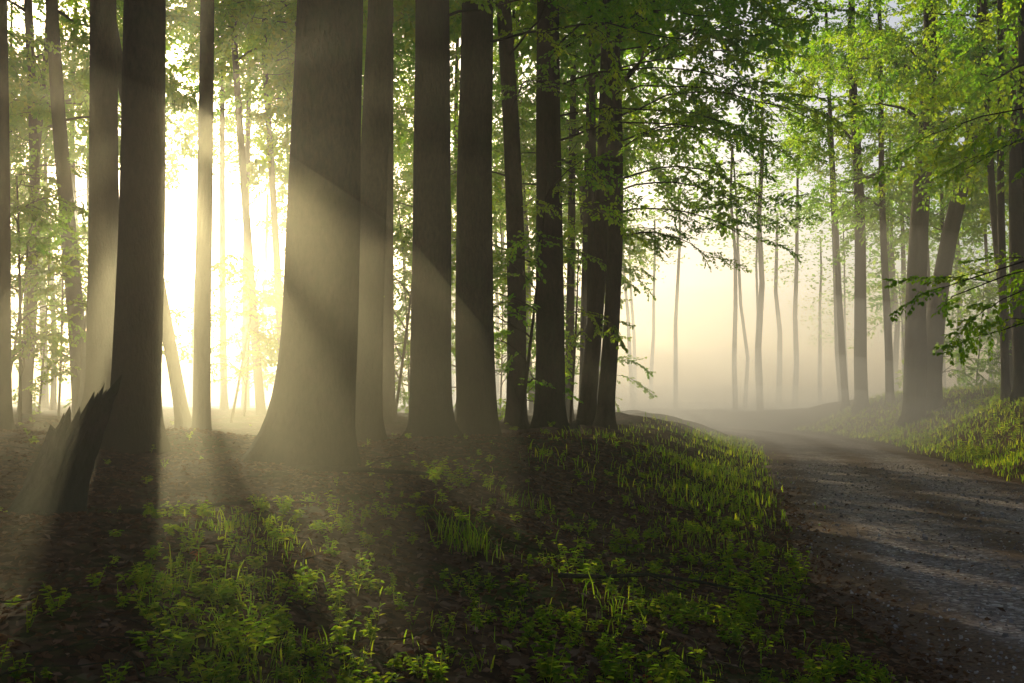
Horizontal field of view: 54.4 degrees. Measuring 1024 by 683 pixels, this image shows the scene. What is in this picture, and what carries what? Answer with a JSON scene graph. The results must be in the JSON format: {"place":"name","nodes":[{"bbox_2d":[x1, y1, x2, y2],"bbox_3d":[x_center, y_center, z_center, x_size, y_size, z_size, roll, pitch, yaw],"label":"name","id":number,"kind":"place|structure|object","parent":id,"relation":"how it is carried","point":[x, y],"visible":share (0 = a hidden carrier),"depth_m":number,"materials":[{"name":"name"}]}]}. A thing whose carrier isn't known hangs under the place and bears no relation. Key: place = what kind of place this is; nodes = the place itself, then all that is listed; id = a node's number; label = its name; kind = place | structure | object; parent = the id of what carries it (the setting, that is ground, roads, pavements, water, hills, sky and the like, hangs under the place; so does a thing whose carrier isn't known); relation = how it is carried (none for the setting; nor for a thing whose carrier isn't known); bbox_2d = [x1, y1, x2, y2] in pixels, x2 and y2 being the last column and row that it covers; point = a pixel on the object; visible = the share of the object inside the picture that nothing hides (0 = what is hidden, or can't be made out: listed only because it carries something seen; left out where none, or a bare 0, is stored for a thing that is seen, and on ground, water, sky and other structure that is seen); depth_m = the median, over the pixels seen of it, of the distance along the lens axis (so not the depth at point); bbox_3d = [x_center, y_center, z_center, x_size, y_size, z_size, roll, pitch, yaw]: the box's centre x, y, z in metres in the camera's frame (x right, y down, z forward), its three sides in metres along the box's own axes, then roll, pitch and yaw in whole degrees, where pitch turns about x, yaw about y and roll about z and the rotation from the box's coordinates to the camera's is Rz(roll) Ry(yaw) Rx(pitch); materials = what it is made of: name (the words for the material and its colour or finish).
{"place":"outdoors","nodes":[
{"label":"outdoors","id":0,"kind":"place"},
{"bbox_2d":[7,0,1010,402],"label":"sky","id":1,"kind":"structure","parent":0,"point":[705,302],"materials":[{"name":"white"}]},
{"bbox_2d":[0,387,1023,682],"bbox_3d":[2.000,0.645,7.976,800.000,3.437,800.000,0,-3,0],"label":"ground","id":2,"kind":"structure","parent":0,"point":[708,415],"depth_m":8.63,"materials":[{"name":"brown plant"}]},
{"bbox_2d":[0,0,15,429],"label":"beech tree","id":3,"kind":"object","parent":2,"relation":"on","point":[6,416],"visible":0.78,"depth_m":15.05,"materials":[{"name":"brown plant"}]},
{"bbox_2d":[8,25,69,92],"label":"beech tree","id":4,"kind":"object","parent":2,"relation":"on","point":[36,46],"visible":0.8,"depth_m":26.23,"materials":[{"name":"green plant"}]},
{"bbox_2d":[8,27,84,125],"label":"beech tree","id":5,"kind":"object","parent":2,"relation":"on","point":[15,101],"visible":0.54,"depth_m":30.44,"materials":[{"name":"green plant"}]},
{"bbox_2d":[8,44,88,279],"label":"beech tree","id":6,"kind":"object","parent":2,"relation":"on","point":[50,134],"visible":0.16,"depth_m":46.15,"materials":[{"name":"green plant"}]},
{"bbox_2d":[9,126,88,382],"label":"beech sapling","id":7,"kind":"object","parent":2,"relation":"on","point":[53,181],"visible":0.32,"depth_m":28.12,"materials":[{"name":"green plant"}]},
{"bbox_2d":[10,164,87,415],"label":"beech sapling","id":8,"kind":"object","parent":2,"relation":"on","point":[62,307],"visible":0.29,"depth_m":29.91,"materials":[{"name":"green plant"}]},
{"bbox_2d":[10,176,88,422],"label":"beech sapling","id":9,"kind":"object","parent":2,"relation":"on","point":[49,256],"visible":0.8,"depth_m":19.93,"materials":[{"name":"green plant"}]},
{"bbox_2d":[11,217,87,414],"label":"beech sapling","id":10,"kind":"object","parent":2,"relation":"on","point":[54,331],"visible":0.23,"depth_m":33.59,"materials":[{"name":"green plant"}]},
{"bbox_2d":[10,5,89,263],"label":"beech tree","id":11,"kind":"object","parent":2,"relation":"on","point":[11,23],"visible":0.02,"depth_m":61.94,"materials":[{"name":"green plant"}]},
{"bbox_2d":[7,374,121,516],"bbox_3d":[-4.083,0.984,9.004,0.992,1.394,0.702,2,-4,-28],"label":"broken stump","id":12,"kind":"object","parent":2,"relation":"on","point":[58,477],"visible":0.9,"depth_m":8.82,"materials":[{"name":"brown wood"}]},
{"bbox_2d":[10,61,118,409],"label":"beech tree","id":13,"kind":"object","parent":2,"relation":"on","point":[53,400],"visible":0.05,"depth_m":63.16,"materials":[{"name":"green plant"}]},
{"bbox_2d":[11,0,182,166],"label":"beech tree","id":14,"kind":"object","parent":2,"relation":"on","point":[77,138],"visible":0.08,"depth_m":54.44,"materials":[{"name":"green plant"}]},
{"bbox_2d":[80,0,118,412],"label":"beech tree","id":15,"kind":"object","parent":2,"relation":"on","point":[103,216],"visible":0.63,"depth_m":20.05,"materials":[{"name":"brown plant"}]},
{"bbox_2d":[8,4,199,119],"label":"beech tree","id":16,"kind":"object","parent":2,"relation":"on","point":[44,79],"visible":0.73,"depth_m":28.44,"materials":[{"name":"green plant"}]},
{"bbox_2d":[34,210,174,407],"bbox_3d":[-16.667,-0.864,39.842,5.560,8.526,5.713,3,-4,-37],"label":"beech sapling","id":17,"kind":"object","parent":2,"relation":"on","point":[64,311],"visible":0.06,"depth_m":38.98,"materials":[{"name":"green plant"}]},
{"bbox_2d":[8,1,216,294],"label":"beech tree","id":18,"kind":"object","parent":2,"relation":"on","point":[73,177],"visible":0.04,"depth_m":60.10,"materials":[{"name":"green plant"}]},
{"bbox_2d":[10,199,217,417],"bbox_3d":[-9.820,-0.586,23.931,5.892,5.851,3.516,2,-4,-29],"label":"beech sapling","id":19,"kind":"object","parent":2,"relation":"on","point":[37,278],"visible":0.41,"depth_m":23.63,"materials":[{"name":"green plant"}]},
{"bbox_2d":[8,0,248,361],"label":"beech tree","id":20,"kind":"object","parent":2,"relation":"on","point":[41,122],"visible":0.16,"depth_m":39.32,"materials":[{"name":"green plant"}]},
{"bbox_2d":[26,0,242,416],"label":"beech tree","id":21,"kind":"object","parent":2,"relation":"on","point":[54,34],"visible":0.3,"depth_m":27.27,"materials":[{"name":"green plant"}]},
{"bbox_2d":[101,0,170,454],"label":"beech tree","id":22,"kind":"object","parent":2,"relation":"on","point":[135,425],"visible":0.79,"depth_m":12.90,"materials":[{"name":"brown plant"}]},
{"bbox_2d":[7,0,279,413],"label":"beech tree","id":23,"kind":"object","parent":2,"relation":"on","point":[34,129],"visible":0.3,"depth_m":32.03,"materials":[{"name":"green plant"}]},
{"bbox_2d":[117,25,191,428],"bbox_3d":[-9.535,-8.686,22.314,13.407,21.926,11.346,0,-3,0],"label":"beech tree","id":24,"kind":"object","parent":2,"relation":"on","point":[182,417],"visible":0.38,"depth_m":21.91,"materials":[{"name":"brown plant"}]},
{"bbox_2d":[191,0,213,430],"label":"beech tree","id":25,"kind":"object","parent":2,"relation":"on","point":[201,413],"visible":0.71,"depth_m":18.06,"materials":[{"name":"brown plant"}]},
{"bbox_2d":[110,500,314,514],"bbox_3d":[-2.482,1.518,8.687,1.902,0.220,0.627,2,-4,-24],"label":"fallen branch","id":26,"kind":"object","parent":2,"relation":"on","point":[138,510],"visible":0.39,"depth_m":8.83,"materials":[{"name":"brown wood"}]},
{"bbox_2d":[180,289,277,407],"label":"beech sapling","id":27,"kind":"object","parent":2,"relation":"on","point":[234,301],"visible":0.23,"depth_m":48.07,"materials":[{"name":"green plant"}]},
{"bbox_2d":[175,261,283,415],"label":"beech sapling","id":28,"kind":"object","parent":2,"relation":"on","point":[261,347],"visible":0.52,"depth_m":31.56,"materials":[{"name":"green plant"}]},
{"bbox_2d":[167,0,293,409],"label":"beech tree","id":29,"kind":"object","parent":2,"relation":"on","point":[224,404],"visible":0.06,"depth_m":44.30,"materials":[{"name":"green plant"}]},
{"bbox_2d":[178,0,291,407],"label":"beech tree","id":30,"kind":"object","parent":2,"relation":"on","point":[247,148],"visible":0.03,"depth_m":52.31,"materials":[{"name":"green plant"}]},
{"bbox_2d":[116,0,364,414],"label":"beech tree","id":31,"kind":"object","parent":2,"relation":"on","point":[260,406],"visible":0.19,"depth_m":36.37,"materials":[{"name":"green plant"}]},
{"bbox_2d":[211,251,282,422],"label":"beech sapling","id":32,"kind":"object","parent":2,"relation":"on","point":[240,274],"visible":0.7,"depth_m":26.41,"materials":[{"name":"green plant"}]},
{"bbox_2d":[216,272,283,393],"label":"beech sapling","id":33,"kind":"object","parent":2,"relation":"on","point":[271,317],"visible":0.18,"depth_m":40.92,"materials":[{"name":"green plant"}]},
{"bbox_2d":[166,0,366,354],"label":"beech tree","id":34,"kind":"object","parent":2,"relation":"on","point":[275,232],"visible":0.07,"depth_m":40.27,"materials":[{"name":"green plant"}]},
{"bbox_2d":[183,0,367,97],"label":"beech tree","id":35,"kind":"object","parent":2,"relation":"on","point":[294,4],"visible":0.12,"depth_m":38.76,"materials":[{"name":"green plant"}]},
{"bbox_2d":[166,0,414,137],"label":"beech tree","id":36,"kind":"object","parent":2,"relation":"on","point":[270,91],"visible":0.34,"depth_m":31.97,"materials":[{"name":"green plant"}]},
{"bbox_2d":[174,85,411,238],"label":"beech tree","id":37,"kind":"object","parent":2,"relation":"on","point":[231,156],"visible":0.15,"depth_m":58.39,"materials":[{"name":"green plant"}]},
{"bbox_2d":[240,0,362,471],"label":"beech tree","id":38,"kind":"object","parent":2,"relation":"on","point":[309,419],"visible":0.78,"depth_m":12.68,"materials":[{"name":"brown plant"}]},
{"bbox_2d":[166,0,453,186],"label":"beech tree","id":39,"kind":"object","parent":2,"relation":"on","point":[280,109],"visible":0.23,"depth_m":32.53,"materials":[{"name":"green plant"}]},
{"bbox_2d":[165,0,460,190],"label":"beech tree","id":40,"kind":"object","parent":2,"relation":"on","point":[398,111],"visible":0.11,"depth_m":38.95,"materials":[{"name":"green plant"}]},
{"bbox_2d":[216,16,451,216],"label":"beech tree","id":41,"kind":"object","parent":2,"relation":"on","point":[255,92],"visible":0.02,"depth_m":43.63,"materials":[{"name":"green plant"}]},
{"bbox_2d":[213,35,455,241],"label":"beech tree","id":42,"kind":"object","parent":2,"relation":"on","point":[402,154],"visible":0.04,"depth_m":52.47,"materials":[{"name":"green plant"}]},
{"bbox_2d":[228,1,501,231],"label":"beech tree","id":43,"kind":"object","parent":2,"relation":"on","point":[281,192],"visible":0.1,"depth_m":45.61,"materials":[{"name":"green plant"}]},
{"bbox_2d":[355,0,392,442],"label":"beech tree","id":44,"kind":"object","parent":2,"relation":"on","point":[369,422],"visible":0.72,"depth_m":17.96,"materials":[{"name":"brown plant"}]},
{"bbox_2d":[297,454,496,484],"bbox_3d":[-1.409,1.620,12.415,2.394,0.391,0.790,2,-4,-31],"label":"fallen branch","id":45,"kind":"object","parent":2,"relation":"on","point":[337,468],"visible":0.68,"depth_m":12.04,"materials":[{"name":"wood"}]},
{"bbox_2d":[393,231,412,412],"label":"beech sapling","id":46,"kind":"object","parent":2,"relation":"on","point":[396,338],"visible":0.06,"depth_m":33.52,"materials":[{"name":"green plant"}]},
{"bbox_2d":[0,424,834,682],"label":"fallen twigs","id":47,"kind":"object","parent":2,"relation":"on","point":[309,617],"depth_m":6.82,"materials":[{"name":"wood"}]},
{"bbox_2d":[393,204,454,412],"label":"beech sapling","id":48,"kind":"object","parent":2,"relation":"on","point":[410,218],"visible":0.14,"depth_m":33.03,"materials":[{"name":"green plant"}]},
{"bbox_2d":[393,225,455,379],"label":"beech sapling","id":49,"kind":"object","parent":2,"relation":"on","point":[407,255],"visible":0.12,"depth_m":29.01,"materials":[{"name":"green plant"}]},
{"bbox_2d":[384,152,506,409],"bbox_3d":[-2.970,-1.302,25.170,5.049,7.228,4.946,-2,-4,28],"label":"beech sapling","id":50,"kind":"object","parent":2,"relation":"on","point":[407,302],"visible":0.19,"depth_m":25.77,"materials":[{"name":"green plant"}]},
{"bbox_2d":[138,481,754,626],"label":"grass","id":51,"kind":"structure","parent":2,"relation":"on","point":[473,542],"depth_m":7.95,"materials":[{"name":"plant"}]},
{"bbox_2d":[393,14,535,247],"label":"beech tree","id":52,"kind":"object","parent":2,"relation":"on","point":[411,121],"visible":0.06,"depth_m":56.53,"materials":[{"name":"green plant"}]},
{"bbox_2d":[395,224,533,417],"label":"beech sapling","id":53,"kind":"object","parent":2,"relation":"on","point":[497,355],"visible":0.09,"depth_m":30.49,"materials":[{"name":"green plant"}]},
{"bbox_2d":[34,467,907,682],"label":"grass","id":54,"kind":"structure","parent":2,"relation":"on","point":[228,530],"depth_m":6.38,"materials":[{"name":"plant"}]},
{"bbox_2d":[365,0,590,423],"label":"beech tree","id":55,"kind":"object","parent":2,"relation":"on","point":[390,416],"visible":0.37,"depth_m":24.02,"materials":[{"name":"brown plant"}]},
{"bbox_2d":[452,109,535,407],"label":"beech tree","id":56,"kind":"object","parent":2,"relation":"on","point":[497,377],"visible":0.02,"depth_m":72.61,"materials":[{"name":"green plant"}]},
{"bbox_2d":[363,0,630,428],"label":"beech tree","id":57,"kind":"object","parent":2,"relation":"on","point":[516,338],"visible":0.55,"depth_m":23.98,"materials":[{"name":"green plant"}]},
{"bbox_2d":[402,19,596,420],"bbox_3d":[0.584,-7.993,35.338,9.514,22.240,10.726,0,-3,0],"label":"beech tree","id":58,"kind":"object","parent":2,"relation":"on","point":[570,296],"visible":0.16,"depth_m":34.37,"materials":[{"name":"green plant"}]},
{"bbox_2d":[11,14,1008,410],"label":"distant trees","id":59,"kind":"object","parent":2,"relation":"on","point":[759,278],"visible":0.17,"depth_m":96.03,"materials":[{"name":"plant"}]},
{"bbox_2d":[0,378,1023,682],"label":"woodland herbs","id":60,"kind":"object","parent":2,"relation":"on","point":[548,668],"visible":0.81,"depth_m":6.20,"materials":[{"name":"green plant"}]},
{"bbox_2d":[451,219,578,415],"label":"beech sapling","id":61,"kind":"object","parent":2,"relation":"on","point":[501,370],"visible":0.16,"depth_m":39.26,"materials":[{"name":"green plant"}]},
{"bbox_2d":[393,3,651,332],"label":"beech tree","id":62,"kind":"object","parent":2,"relation":"on","point":[407,175],"visible":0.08,"depth_m":48.27,"materials":[{"name":"green plant"}]},
{"bbox_2d":[402,147,652,429],"bbox_3d":[0.454,-1.041,21.045,4.677,6.467,4.153,2,-4,-24],"label":"beech sapling","id":63,"kind":"object","parent":2,"relation":"on","point":[507,252],"visible":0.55,"depth_m":20.77,"materials":[{"name":"green plant"}]},
{"bbox_2d":[400,0,672,438],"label":"beech tree","id":64,"kind":"object","parent":2,"relation":"on","point":[431,412],"visible":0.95,"depth_m":16.84,"materials":[{"name":"brown plant"}]},
{"bbox_2d":[493,217,587,420],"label":"beech sapling","id":65,"kind":"object","parent":2,"relation":"on","point":[576,235],"visible":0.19,"depth_m":31.70,"materials":[{"name":"green plant"}]},
{"bbox_2d":[412,0,670,412],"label":"beech tree","id":66,"kind":"object","parent":2,"relation":"on","point":[522,130],"visible":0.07,"depth_m":41.70,"materials":[{"name":"green plant"}]},
{"bbox_2d":[493,227,635,422],"bbox_3d":[1.245,-0.187,27.129,4.238,5.624,5.103,1,-4,-16],"label":"beech sapling","id":67,"kind":"object","parent":2,"relation":"on","point":[597,328],"visible":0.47,"depth_m":26.63,"materials":[{"name":"green plant"}]},
{"bbox_2d":[450,0,693,393],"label":"beech tree","id":68,"kind":"object","parent":2,"relation":"on","point":[522,115],"visible":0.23,"depth_m":36.53,"materials":[{"name":"green plant"}]},
{"bbox_2d":[528,240,657,412],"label":"beech sapling","id":69,"kind":"object","parent":2,"relation":"on","point":[630,269],"visible":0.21,"depth_m":41.49,"materials":[{"name":"green plant"}]},
{"bbox_2d":[450,16,736,400],"bbox_3d":[3.067,-8.683,41.214,11.756,24.152,11.897,0,-3,0],"label":"beech tree","id":70,"kind":"object","parent":2,"relation":"on","point":[661,175],"visible":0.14,"depth_m":39.12,"materials":[{"name":"green plant"}]},
{"bbox_2d":[455,0,745,436],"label":"beech tree","id":71,"kind":"object","parent":2,"relation":"on","point":[476,406],"visible":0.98,"depth_m":18.80,"materials":[{"name":"brown plant"}]},
{"bbox_2d":[398,0,816,322],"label":"beech tree","id":72,"kind":"object","parent":2,"relation":"on","point":[764,45],"visible":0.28,"depth_m":29.41,"materials":[{"name":"green plant"}]},
{"bbox_2d":[533,87,699,271],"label":"beech tree","id":73,"kind":"object","parent":2,"relation":"on","point":[639,186],"visible":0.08,"depth_m":64.48,"materials":[{"name":"green plant"}]},
{"bbox_2d":[518,31,718,372],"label":"beech tree","id":74,"kind":"object","parent":2,"relation":"on","point":[645,150],"visible":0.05,"depth_m":54.64,"materials":[{"name":"green plant"}]},
{"bbox_2d":[392,0,873,429],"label":"beech tree","id":75,"kind":"object","parent":2,"relation":"on","point":[549,405],"visible":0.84,"depth_m":21.78,"materials":[{"name":"green plant"}]},
{"bbox_2d":[526,0,821,425],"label":"beech tree","id":76,"kind":"object","parent":2,"relation":"on","point":[586,411],"visible":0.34,"depth_m":26.88,"materials":[{"name":"green plant"}]},
{"bbox_2d":[514,0,884,430],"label":"beech tree","id":77,"kind":"object","parent":2,"relation":"on","point":[605,416],"visible":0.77,"depth_m":25.96,"materials":[{"name":"green plant"}]},
{"bbox_2d":[519,383,1023,528],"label":"grass","id":78,"kind":"structure","parent":2,"relation":"on","point":[733,448],"depth_m":27.70,"materials":[{"name":"green plant"}]},
{"bbox_2d":[710,1,914,410],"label":"beech tree","id":79,"kind":"object","parent":2,"relation":"on","point":[845,401],"visible":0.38,"depth_m":60.10,"materials":[{"name":"green plant"}]},
{"bbox_2d":[758,0,965,406],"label":"beech tree","id":80,"kind":"object","parent":2,"relation":"on","point":[813,202],"visible":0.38,"depth_m":54.82,"materials":[{"name":"green plant"}]},
{"bbox_2d":[745,0,979,413],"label":"beech tree","id":81,"kind":"object","parent":2,"relation":"on","point":[861,400],"visible":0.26,"depth_m":55.90,"materials":[{"name":"green plant"}]},
{"bbox_2d":[791,0,1009,428],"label":"beech tree","id":82,"kind":"object","parent":2,"relation":"on","point":[914,404],"visible":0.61,"depth_m":45.93,"materials":[{"name":"green plant"}]},
{"bbox_2d":[849,273,956,387],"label":"beech sapling","id":83,"kind":"object","parent":2,"relation":"on","point":[903,289],"visible":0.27,"depth_m":58.18,"materials":[{"name":"green plant"}]},
{"bbox_2d":[815,0,1008,280],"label":"beech tree","id":84,"kind":"object","parent":2,"relation":"on","point":[854,218],"visible":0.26,"depth_m":54.28,"materials":[{"name":"green plant"}]},
{"bbox_2d":[827,19,1008,310],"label":"beech tree","id":85,"kind":"object","parent":2,"relation":"on","point":[901,221],"visible":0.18,"depth_m":56.41,"materials":[{"name":"green plant"}]},
{"bbox_2d":[826,0,1012,391],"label":"beech tree","id":86,"kind":"object","parent":2,"relation":"on","point":[991,191],"visible":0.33,"depth_m":41.84,"materials":[{"name":"green plant"}]},
{"bbox_2d":[815,0,1023,225],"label":"beech tree","id":87,"kind":"object","parent":2,"relation":"on","point":[981,78],"visible":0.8,"depth_m":29.98,"materials":[{"name":"green plant"}]},
{"bbox_2d":[840,0,1010,413],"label":"beech tree","id":88,"kind":"object","parent":2,"relation":"on","point":[935,324],"visible":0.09,"depth_m":46.90,"materials":[{"name":"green plant"}]},
{"bbox_2d":[864,0,1023,365],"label":"beech tree","id":89,"kind":"object","parent":2,"relation":"on","point":[961,282],"visible":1,"depth_m":13.41,"materials":[{"name":"green plant"}]},
{"bbox_2d":[870,0,1023,403],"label":"beech tree","id":90,"kind":"object","parent":2,"relation":"on","point":[1016,235],"visible":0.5,"depth_m":36.36,"materials":[{"name":"green plant"}]},
{"bbox_2d":[901,337,1000,388],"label":"beech sapling","id":91,"kind":"object","parent":2,"relation":"on","point":[981,364],"visible":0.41,"depth_m":47.56,"materials":[{"name":"green plant"}]},
{"bbox_2d":[899,0,1010,229],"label":"beech tree","id":92,"kind":"object","parent":2,"relation":"on","point":[969,209],"visible":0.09,"depth_m":51.91,"materials":[{"name":"green plant"}]},
{"bbox_2d":[900,99,1009,275],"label":"beech tree","id":93,"kind":"object","parent":2,"relation":"on","point":[972,239],"visible":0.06,"depth_m":64.70,"materials":[{"name":"green plant"}]},
{"bbox_2d":[891,50,1023,206],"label":"beech tree","id":94,"kind":"object","parent":2,"relation":"on","point":[931,106],"visible":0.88,"depth_m":26.60,"materials":[{"name":"green plant"}]},
{"bbox_2d":[898,0,1018,401],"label":"beech tree","id":95,"kind":"object","parent":2,"relation":"on","point":[1005,388],"visible":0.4,"depth_m":37.62,"materials":[{"name":"green plant"}]},
{"bbox_2d":[934,259,999,383],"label":"beech sapling","id":96,"kind":"object","parent":2,"relation":"on","point":[966,311],"visible":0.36,"depth_m":48.95,"materials":[{"name":"green plant"}]},
{"bbox_2d":[932,263,1011,369],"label":"beech sapling","id":97,"kind":"object","parent":2,"relation":"on","point":[994,295],"visible":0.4,"depth_m":41.39,"materials":[{"name":"green plant"}]},
{"bbox_2d":[930,1,1016,63],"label":"beech tree","id":98,"kind":"object","parent":2,"relation":"on","point":[944,51],"visible":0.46,"depth_m":37.88,"materials":[{"name":"green plant"}]},
{"bbox_2d":[944,260,1009,384],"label":"beech sapling","id":99,"kind":"object","parent":2,"relation":"on","point":[989,316],"visible":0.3,"depth_m":60.50,"materials":[{"name":"green plant"}]},
{"bbox_2d":[707,426,1023,682],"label":"dirt road","id":100,"kind":"structure","parent":0,"point":[789,448],"depth_m":12.43,"materials":[{"name":"grey gravel"}]},
{"bbox_2d":[769,462,1023,682],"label":"gravel stones","id":101,"kind":"object","parent":100,"relation":"on","point":[1009,620],"visible":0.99,"depth_m":13.54,"materials":[{"name":"gravel"}]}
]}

